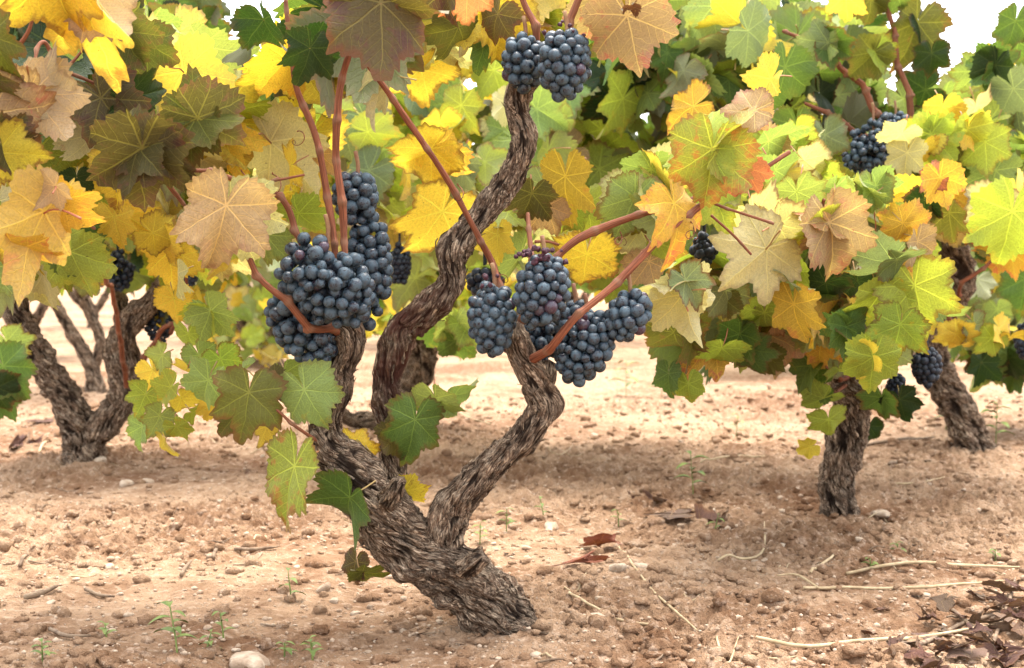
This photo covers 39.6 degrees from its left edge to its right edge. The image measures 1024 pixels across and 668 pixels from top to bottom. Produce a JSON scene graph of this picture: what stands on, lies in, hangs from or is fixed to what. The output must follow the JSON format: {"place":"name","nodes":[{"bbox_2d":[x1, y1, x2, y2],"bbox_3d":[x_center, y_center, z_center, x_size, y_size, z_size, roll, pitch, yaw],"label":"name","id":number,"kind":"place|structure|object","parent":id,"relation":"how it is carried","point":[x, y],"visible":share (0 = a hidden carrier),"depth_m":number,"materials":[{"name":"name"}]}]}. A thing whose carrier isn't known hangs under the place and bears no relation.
{"place":"outdoors","nodes":[
{"label":"outdoors","id":0,"kind":"place"},
{"bbox_2d":[0,283,1023,667],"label":"ground","id":1,"kind":"structure","parent":0,"point":[490,373],"depth_m":2.58,"materials":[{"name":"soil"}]},
{"bbox_2d":[8,434,27,449],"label":"dead leaf","id":2,"kind":"object","parent":1,"relation":"on","point":[18,440],"visible":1,"depth_m":3.87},
{"bbox_2d":[18,553,31,567],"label":"twig","id":3,"kind":"object","parent":1,"relation":"on","point":[25,555],"visible":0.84,"depth_m":2.18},
{"bbox_2d":[2,303,48,324],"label":"grapevine","id":4,"kind":"object","parent":1,"relation":"on","point":[40,311],"visible":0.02,"depth_m":7.50,"materials":[{"name":"brown plant"}]},
{"bbox_2d":[27,431,43,443],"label":"dead leaf","id":5,"kind":"object","parent":1,"relation":"on","point":[39,439],"visible":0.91,"depth_m":3.95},
{"bbox_2d":[25,417,53,422],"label":"dead leaf","id":6,"kind":"object","parent":1,"relation":"on","point":[46,420],"visible":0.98,"depth_m":4.21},
{"bbox_2d":[23,584,58,599],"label":"twig","id":7,"kind":"object","parent":1,"relation":"on","point":[35,594],"visible":1,"depth_m":1.99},
{"bbox_2d":[31,638,55,663],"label":"seedling","id":8,"kind":"object","parent":1,"relation":"on","point":[42,648],"visible":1,"depth_m":1.69,"materials":[{"name":"green plant"}]},
{"bbox_2d":[48,627,90,637],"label":"twig","id":9,"kind":"object","parent":1,"relation":"on","point":[59,633],"visible":1,"depth_m":1.79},
{"bbox_2d":[68,285,109,327],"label":"grapevine","id":10,"kind":"object","parent":1,"relation":"on","point":[101,302],"visible":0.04,"depth_m":11.47,"materials":[{"name":"brown plant"}]},
{"bbox_2d":[50,248,143,393],"bbox_3d":[-1.671,-0.271,5.320,1.095,1.047,0.755,1,3,23],"label":"grapevine","id":11,"kind":"object","parent":1,"relation":"on","point":[90,361],"visible":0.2,"depth_m":5.34,"materials":[{"name":"brown plant"}]},
{"bbox_2d":[84,587,114,596],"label":"twig","id":12,"kind":"object","parent":1,"relation":"on","point":[93,592],"visible":1,"depth_m":2.02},
{"bbox_2d":[96,621,117,636],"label":"seedling","id":13,"kind":"object","parent":1,"relation":"on","point":[104,630],"visible":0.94,"depth_m":1.80,"materials":[{"name":"green plant"}]},
{"bbox_2d":[119,479,133,487],"bbox_3d":[-0.850,0.335,3.136,0.031,0.028,0.034,-1,3,-12],"label":"stone","id":14,"kind":"object","parent":1,"relation":"on","point":[126,483],"visible":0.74,"depth_m":3.12,"materials":[{"name":"stone"}]},
{"bbox_2d":[0,0,262,465],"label":"grapevine","id":15,"kind":"object","parent":1,"relation":"on","point":[27,352],"visible":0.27,"depth_m":3.32,"materials":[{"name":"brown plant"}]},
{"bbox_2d":[108,245,135,291],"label":"grape bunch","id":16,"kind":"object","parent":15,"relation":"hanging from","point":[121,279],"visible":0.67,"depth_m":3.28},
{"bbox_2d":[144,310,173,342],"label":"grape bunch","id":17,"kind":"object","parent":15,"relation":"hanging from","point":[150,325],"visible":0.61,"depth_m":3.38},
{"bbox_2d":[184,276,197,285],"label":"grape bunch","id":18,"kind":"object","parent":15,"relation":"hanging from","point":[192,281],"visible":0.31,"depth_m":3.19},
{"bbox_2d":[0,0,271,341],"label":"grapevine","id":19,"kind":"object","parent":1,"relation":"on","point":[120,120],"visible":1,"depth_m":1.59,"materials":[{"name":"yellow plant"}]},
{"bbox_2d":[149,601,198,652],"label":"seedling","id":20,"kind":"object","parent":1,"relation":"on","point":[173,629],"visible":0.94,"depth_m":1.73,"materials":[{"name":"green plant"}]},
{"bbox_2d":[179,560,191,576],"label":"twig","id":21,"kind":"object","parent":1,"relation":"on","point":[184,569],"visible":1,"depth_m":2.17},
{"bbox_2d":[199,629,221,648],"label":"seedling","id":22,"kind":"object","parent":1,"relation":"on","point":[208,642],"visible":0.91,"depth_m":1.74,"materials":[{"name":"green plant"}]},
{"bbox_2d":[212,611,234,637],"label":"seedling","id":23,"kind":"object","parent":1,"relation":"on","point":[221,620],"visible":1,"depth_m":1.78,"materials":[{"name":"green plant"}]},
{"bbox_2d":[229,651,269,667],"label":"stone","id":24,"kind":"object","parent":1,"relation":"on","point":[248,659],"visible":0.98,"depth_m":1.69,"materials":[{"name":"stone"}]},
{"bbox_2d":[196,242,311,368],"bbox_3d":[-1.201,-0.351,7.013,0.860,1.078,1.067,-1,3,-27],"label":"grapevine","id":25,"kind":"object","parent":1,"relation":"on","point":[251,329],"visible":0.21,"depth_m":6.74,"materials":[{"name":"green plant"}]},
{"bbox_2d":[234,546,277,550],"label":"twig","id":26,"kind":"object","parent":1,"relation":"on","point":[251,549],"visible":1,"depth_m":2.29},
{"bbox_2d":[274,641,298,656],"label":"seedling","id":27,"kind":"object","parent":1,"relation":"on","point":[288,649],"visible":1,"depth_m":1.73,"materials":[{"name":"green plant"}]},
{"bbox_2d":[278,567,306,602],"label":"seedling","id":28,"kind":"object","parent":1,"relation":"on","point":[293,578],"visible":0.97,"depth_m":2.00,"materials":[{"name":"green plant"}]},
{"bbox_2d":[300,635,324,659],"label":"seedling","id":29,"kind":"object","parent":1,"relation":"on","point":[313,651],"visible":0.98,"depth_m":1.71,"materials":[{"name":"green plant"}]},
{"bbox_2d":[316,582,330,592],"bbox_3d":[-0.271,0.367,2.045,0.026,0.014,0.022,-44,-15,20],"label":"stone","id":30,"kind":"object","parent":1,"relation":"on","point":[326,586],"visible":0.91,"depth_m":2.04,"materials":[{"name":"stone"}]},
{"bbox_2d":[240,47,590,429],"bbox_3d":[-0.316,-0.322,3.672,0.992,1.328,2.015,0,3,0],"label":"grapevine","id":31,"kind":"object","parent":1,"relation":"on","point":[457,105],"visible":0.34,"depth_m":3.09,"materials":[{"name":"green plant"}]},
{"bbox_2d":[391,233,411,284],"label":"grape bunch","id":32,"kind":"object","parent":31,"relation":"hanging from","point":[402,265],"visible":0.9,"depth_m":3.18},
{"bbox_2d":[124,0,791,635],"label":"grapevine","id":33,"kind":"object","parent":1,"relation":"on","point":[314,62],"visible":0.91,"depth_m":1.77,"materials":[{"name":"yellow plant"}]},
{"bbox_2d":[264,289,337,362],"bbox_3d":[-0.259,-0.018,1.746,0.090,0.118,0.074,0,3,0],"label":"grape bunch","id":34,"kind":"object","parent":33,"relation":"hanging from","point":[292,338],"visible":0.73,"depth_m":1.72,"materials":[{"name":"food"}]},
{"bbox_2d":[274,214,375,328],"bbox_3d":[-0.222,-0.074,1.688,0.120,0.136,0.094,0,3,0],"label":"grape bunch","id":35,"kind":"object","parent":33,"relation":"hanging from","point":[327,281],"visible":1,"depth_m":1.66,"materials":[{"name":"food"}]},
{"bbox_2d":[331,151,378,225],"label":"grape bunch","id":36,"kind":"object","parent":33,"relation":"hanging from","point":[361,193],"visible":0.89,"depth_m":1.75,"materials":[{"name":"food"}]},
{"bbox_2d":[348,211,393,330],"bbox_3d":[-0.180,-0.089,1.773,0.065,0.172,0.057,0,3,0],"label":"grape bunch","id":37,"kind":"object","parent":33,"relation":"hanging from","point":[374,252],"visible":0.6,"depth_m":1.76,"materials":[{"name":"food"}]},
{"bbox_2d":[466,254,504,294],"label":"grape bunch","id":38,"kind":"object","parent":33,"relation":"hanging from","point":[474,279],"visible":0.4,"depth_m":1.98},
{"bbox_2d":[467,263,516,357],"bbox_3d":[-0.024,-0.028,1.711,0.061,0.115,0.057,0,3,0],"label":"grape bunch","id":39,"kind":"object","parent":33,"relation":"hanging from","point":[491,314],"visible":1,"depth_m":1.69,"materials":[{"name":"food"}]},
{"bbox_2d":[501,16,540,93],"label":"grape bunch","id":40,"kind":"object","parent":33,"relation":"hanging from","point":[520,54],"visible":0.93,"depth_m":1.79,"materials":[{"name":"food"}]},
{"bbox_2d":[504,315,555,360],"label":"grape bunch","id":41,"kind":"object","parent":33,"relation":"hanging from","point":[541,337],"visible":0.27,"depth_m":1.78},
{"bbox_2d":[512,235,570,330],"bbox_3d":[0.035,-0.060,1.678,0.070,0.113,0.063,0,3,0],"label":"grape bunch","id":42,"kind":"object","parent":33,"relation":"hanging from","point":[541,296],"visible":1,"depth_m":1.66,"materials":[{"name":"food"}]},
{"bbox_2d":[537,11,591,102],"bbox_3d":[0.065,-0.343,1.762,0.068,0.113,0.063,0,3,0],"label":"grape bunch","id":43,"kind":"object","parent":33,"relation":"hanging from","point":[564,65],"visible":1,"depth_m":1.74,"materials":[{"name":"food"}]},
{"bbox_2d":[553,283,593,341],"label":"grape bunch","id":44,"kind":"object","parent":33,"relation":"hanging from","point":[573,304],"visible":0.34,"depth_m":1.74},
{"bbox_2d":[554,293,615,387],"bbox_3d":[0.090,0.008,1.738,0.079,0.116,0.066,0,3,0],"label":"grape bunch","id":45,"kind":"object","parent":33,"relation":"hanging from","point":[583,354],"visible":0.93,"depth_m":1.72,"materials":[{"name":"food"}]},
{"bbox_2d":[604,275,652,341],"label":"grape bunch","id":46,"kind":"object","parent":33,"relation":"hanging from","point":[628,315],"visible":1,"depth_m":1.71,"materials":[{"name":"food"}]},
{"bbox_2d":[689,224,718,264],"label":"grape bunch","id":47,"kind":"object","parent":33,"relation":"hanging from","point":[702,248],"visible":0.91,"depth_m":2.10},
{"bbox_2d":[470,520,489,543],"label":"seedling","id":48,"kind":"object","parent":1,"relation":"on","point":[480,526],"visible":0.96,"depth_m":2.39,"materials":[{"name":"green plant"}]},
{"bbox_2d":[497,508,516,531],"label":"seedling","id":49,"kind":"object","parent":1,"relation":"on","point":[511,520],"visible":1,"depth_m":2.52,"materials":[{"name":"green plant"}]},
{"bbox_2d":[0,384,1023,667],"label":"soil clods","id":50,"kind":"object","parent":1,"relation":"on","point":[654,646],"visible":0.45,"depth_m":2.16,"materials":[{"name":"soil"}]},
{"bbox_2d":[536,658,563,663],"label":"twig","id":51,"kind":"object","parent":1,"relation":"on","point":[545,660],"visible":1,"depth_m":1.68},
{"bbox_2d":[544,522,558,529],"bbox_3d":[0.072,0.351,2.580,0.025,0.016,0.042,3,11,-4],"label":"stone","id":52,"kind":"object","parent":1,"relation":"on","point":[549,525],"visible":0.84,"depth_m":2.57,"materials":[{"name":"stone"}]},
{"bbox_2d":[549,550,609,566],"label":"dead leaf","id":53,"kind":"object","parent":1,"relation":"on","point":[588,558],"visible":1,"depth_m":2.20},
{"bbox_2d":[580,533,622,547],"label":"dead leaf","id":54,"kind":"object","parent":1,"relation":"on","point":[599,539],"visible":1,"depth_m":2.34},
{"bbox_2d":[609,563,626,571],"bbox_3d":[0.160,0.354,2.149,0.027,0.016,0.018,1,3,23],"label":"stone","id":55,"kind":"object","parent":1,"relation":"on","point":[619,567],"visible":0.99,"depth_m":2.14,"materials":[{"name":"stone"}]},
{"bbox_2d":[568,591,670,631],"bbox_3d":[0.144,0.368,1.878,0.023,0.018,0.268,-1,3,-27],"label":"straw stalk","id":56,"kind":"object","parent":1,"relation":"on","point":[596,607],"visible":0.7,"depth_m":1.93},
{"bbox_2d":[609,360,639,385],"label":"seedling","id":57,"kind":"object","parent":1,"relation":"on","point":[633,378],"visible":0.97,"depth_m":5.43,"materials":[{"name":"green plant"}]},
{"bbox_2d":[634,562,648,568],"bbox_3d":[0.204,0.363,2.200,0.028,0.019,0.032,-1,3,-26],"label":"stone","id":58,"kind":"object","parent":1,"relation":"on","point":[640,565],"visible":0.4,"depth_m":2.19,"materials":[{"name":"stone"}]},
{"bbox_2d":[473,0,826,308],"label":"grapevine","id":59,"kind":"object","parent":1,"relation":"on","point":[611,103],"visible":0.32,"depth_m":3.13,"materials":[{"name":"green plant"}]},
{"bbox_2d":[642,489,666,502],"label":"dead leaf","id":60,"kind":"object","parent":1,"relation":"on","point":[654,498],"visible":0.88,"depth_m":2.86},
{"bbox_2d":[618,546,697,630],"bbox_3d":[0.199,0.364,2.080,0.014,0.015,0.602,0,3,-5],"label":"straw stalk","id":61,"kind":"object","parent":1,"relation":"on","point":[664,601],"visible":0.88,"depth_m":1.95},
{"bbox_2d":[644,509,695,518],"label":"dead leaf","id":62,"kind":"object","parent":1,"relation":"on","point":[678,513],"visible":1,"depth_m":2.62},
{"bbox_2d":[673,450,708,493],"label":"seedling","id":63,"kind":"object","parent":1,"relation":"on","point":[681,464],"visible":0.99,"depth_m":2.95,"materials":[{"name":"green plant"}]},
{"bbox_2d":[694,502,727,523],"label":"dead leaf","id":64,"kind":"object","parent":1,"relation":"on","point":[708,515],"visible":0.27,"depth_m":2.62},
{"bbox_2d":[714,636,738,662],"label":"twig","id":65,"kind":"object","parent":1,"relation":"on","point":[718,644],"visible":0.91,"depth_m":1.71,"materials":[{"name":"wood"}]},
{"bbox_2d":[700,454,764,462],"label":"straw stalk","id":66,"kind":"object","parent":1,"relation":"on","point":[704,459],"visible":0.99,"depth_m":3.39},
{"bbox_2d":[717,521,765,560],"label":"straw stalk","id":67,"kind":"object","parent":1,"relation":"on","point":[742,558],"visible":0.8,"depth_m":2.27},
{"bbox_2d":[623,114,971,516],"bbox_3d":[0.522,0.010,2.498,0.542,0.766,1.137,1,3,19],"label":"grapevine","id":68,"kind":"object","parent":1,"relation":"on","point":[836,289],"visible":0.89,"depth_m":2.10,"materials":[{"name":"green plant"}]},
{"bbox_2d":[885,373,905,396],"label":"grape bunch","id":69,"kind":"object","parent":68,"relation":"hanging from","point":[899,379],"visible":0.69,"depth_m":2.71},
{"bbox_2d":[911,337,942,388],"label":"grape bunch","id":70,"kind":"object","parent":68,"relation":"hanging from","point":[926,371],"visible":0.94,"depth_m":2.61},
{"bbox_2d":[777,573,818,588],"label":"straw stalk","id":71,"kind":"object","parent":1,"relation":"on","point":[805,579],"visible":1,"depth_m":2.10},
{"bbox_2d":[809,550,839,573],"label":"straw stalk","id":72,"kind":"object","parent":1,"relation":"on","point":[823,562],"visible":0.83,"depth_m":2.20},
{"bbox_2d":[714,0,1023,453],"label":"grapevine","id":73,"kind":"object","parent":1,"relation":"on","point":[967,112],"visible":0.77,"depth_m":2.88,"materials":[{"name":"green plant"}]},
{"bbox_2d":[842,102,896,174],"bbox_3d":[0.727,-0.393,2.863,0.123,0.148,0.098,0,3,0],"label":"grape bunch","id":74,"kind":"object","parent":73,"relation":"hanging from","point":[868,153],"visible":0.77,"depth_m":2.84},
{"bbox_2d":[879,100,908,130],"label":"grape bunch","id":75,"kind":"object","parent":73,"relation":"hanging from","point":[898,116],"visible":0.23,"depth_m":2.87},
{"bbox_2d":[1013,322,1023,359],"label":"grape bunch","id":76,"kind":"object","parent":73,"relation":"hanging from","point":[1018,344],"visible":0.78,"depth_m":3.19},
{"bbox_2d":[871,509,889,517],"bbox_3d":[0.710,0.345,2.727,0.037,0.014,0.044,-1,3,-14],"label":"stone","id":77,"kind":"object","parent":1,"relation":"on","point":[881,513],"visible":0.99,"depth_m":2.72,"materials":[{"name":"stone"}]},
{"bbox_2d":[755,619,1018,647],"bbox_3d":[0.490,0.373,1.783,0.409,0.021,0.043,-1,3,-23],"label":"straw stalk","id":78,"kind":"object","parent":1,"relation":"on","point":[797,645],"visible":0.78,"depth_m":1.74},
{"bbox_2d":[886,633,909,645],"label":"dead leaf","id":79,"kind":"object","parent":1,"relation":"on","point":[893,640],"visible":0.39,"depth_m":1.73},
{"bbox_2d":[882,633,933,651],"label":"dead leaf","id":80,"kind":"object","parent":79,"relation":"on","point":[901,637],"visible":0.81,"depth_m":1.72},
{"bbox_2d":[867,436,934,446],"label":"twig","id":81,"kind":"object","parent":1,"relation":"on","point":[899,439],"visible":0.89,"depth_m":3.90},
{"bbox_2d":[803,580,1004,589],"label":"straw stalk","id":82,"kind":"object","parent":1,"relation":"on","point":[884,588],"visible":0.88,"depth_m":2.06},
{"bbox_2d":[904,636,933,660],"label":"dead leaf","id":83,"kind":"object","parent":1,"relation":"on","point":[913,652],"visible":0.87,"depth_m":1.68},
{"bbox_2d":[922,608,940,620],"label":"dead leaf","id":84,"kind":"object","parent":1,"relation":"on","point":[932,615],"visible":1,"depth_m":1.87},
{"bbox_2d":[846,560,1019,574],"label":"straw stalk","id":85,"kind":"object","parent":1,"relation":"on","point":[915,562],"visible":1,"depth_m":2.20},
{"bbox_2d":[918,658,957,667],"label":"dead leaf","id":86,"kind":"object","parent":1,"relation":"on","point":[930,662],"visible":0.95,"depth_m":1.64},
{"bbox_2d":[924,593,959,611],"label":"dead leaf","id":87,"kind":"object","parent":1,"relation":"on","point":[943,602],"visible":0.99,"depth_m":1.93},
{"bbox_2d":[933,638,955,651],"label":"dead leaf","id":88,"kind":"object","parent":1,"relation":"on","point":[939,646],"visible":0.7,"depth_m":1.68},
{"bbox_2d":[951,608,974,626],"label":"twig","id":89,"kind":"object","parent":1,"relation":"on","point":[965,620],"visible":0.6,"depth_m":1.88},
{"bbox_2d":[943,629,984,643],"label":"dead leaf","id":90,"kind":"object","parent":1,"relation":"on","point":[978,640],"visible":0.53,"depth_m":1.79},
{"bbox_2d":[915,606,1019,646],"bbox_3d":[0.578,0.376,1.836,0.037,0.025,0.317,2,3,41],"label":"twig","id":91,"kind":"object","parent":1,"relation":"on","point":[954,626],"visible":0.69,"depth_m":1.86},
{"bbox_2d":[946,643,989,663],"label":"dead leaf","id":92,"kind":"object","parent":1,"relation":"on","point":[969,654],"visible":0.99,"depth_m":1.65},
{"bbox_2d":[966,621,993,637],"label":"dead leaf","id":93,"kind":"object","parent":1,"relation":"on","point":[977,627],"visible":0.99,"depth_m":1.81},
{"bbox_2d":[966,588,994,599],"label":"dead leaf","id":94,"kind":"object","parent":1,"relation":"on","point":[969,591],"visible":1,"depth_m":1.98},
{"bbox_2d":[956,248,1023,393],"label":"grapevine","id":95,"kind":"object","parent":1,"relation":"on","point":[1010,366],"visible":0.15,"depth_m":3.93,"materials":[{"name":"green plant"}]},
{"bbox_2d":[968,610,1012,624],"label":"dead leaf","id":96,"kind":"object","parent":1,"relation":"on","point":[974,618],"visible":0.97,"depth_m":1.85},
{"bbox_2d":[982,632,1002,648],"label":"dead leaf","id":97,"kind":"object","parent":1,"relation":"on","point":[987,638],"visible":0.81,"depth_m":1.77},
{"bbox_2d":[956,632,993,643],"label":"dead leaf","id":98,"kind":"object","parent":97,"relation":"on","point":[966,634],"visible":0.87,"depth_m":1.76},
{"bbox_2d":[983,600,1009,612],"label":"dead leaf","id":99,"kind":"object","parent":1,"relation":"on","point":[995,607],"visible":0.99,"depth_m":1.91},
{"bbox_2d":[981,402,1015,442],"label":"seedling","id":100,"kind":"object","parent":1,"relation":"on","point":[1004,423],"visible":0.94,"depth_m":3.62,"materials":[{"name":"green plant"}]},
{"bbox_2d":[975,641,1023,667],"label":"dead leaf","id":101,"kind":"object","parent":1,"relation":"on","point":[995,654],"visible":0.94,"depth_m":1.69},
{"bbox_2d":[984,619,1014,631],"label":"dead leaf","id":102,"kind":"object","parent":1,"relation":"on","point":[1004,627],"visible":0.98,"depth_m":1.84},
{"bbox_2d":[983,577,1015,666],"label":"twig","id":103,"kind":"object","parent":1,"relation":"on","point":[994,638],"visible":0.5,"depth_m":1.83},
{"bbox_2d":[980,580,1019,591],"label":"dead leaf","id":104,"kind":"object","parent":1,"relation":"on","point":[1002,586],"visible":0.99,"depth_m":2.02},
{"bbox_2d":[993,637,1009,650],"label":"dead leaf","id":105,"kind":"object","parent":1,"relation":"on","point":[997,645],"visible":0.78,"depth_m":1.73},
{"bbox_2d":[983,587,1022,607],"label":"dead leaf","id":106,"kind":"object","parent":1,"relation":"on","point":[1000,597],"visible":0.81,"depth_m":1.95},
{"bbox_2d":[993,612,1023,626],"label":"dead leaf","id":107,"kind":"object","parent":1,"relation":"on","point":[1007,619],"visible":0.47,"depth_m":1.85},
{"bbox_2d":[998,648,1023,665],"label":"dead leaf","id":108,"kind":"object","parent":1,"relation":"on","point":[1006,659],"visible":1,"depth_m":1.68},
{"bbox_2d":[999,640,1023,653],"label":"dead leaf","id":109,"kind":"object","parent":1,"relation":"on","point":[1011,648],"visible":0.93,"depth_m":1.71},
{"bbox_2d":[1000,607,1023,621],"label":"dead leaf","id":110,"kind":"object","parent":1,"relation":"on","point":[1008,610],"visible":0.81,"depth_m":1.88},
{"bbox_2d":[1003,578,1023,591],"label":"dead leaf","id":111,"kind":"object","parent":1,"relation":"on","point":[1020,588],"visible":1,"depth_m":2.00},
{"bbox_2d":[1005,597,1023,611],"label":"dead leaf","id":112,"kind":"object","parent":1,"relation":"on","point":[1019,602],"visible":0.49,"depth_m":1.93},
{"bbox_2d":[1011,620,1023,636],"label":"dead leaf","id":113,"kind":"object","parent":1,"relation":"on","point":[1018,627],"visible":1,"depth_m":1.80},
{"bbox_2d":[222,0,1023,144],"label":"sky","id":114,"kind":"structure","parent":0,"point":[973,21],"materials":[{"name":"white"}]},
{"bbox_2d":[935,640,976,655],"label":"dead leaf","id":115,"kind":"object","parent":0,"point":[948,647],"visible":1,"depth_m":1.66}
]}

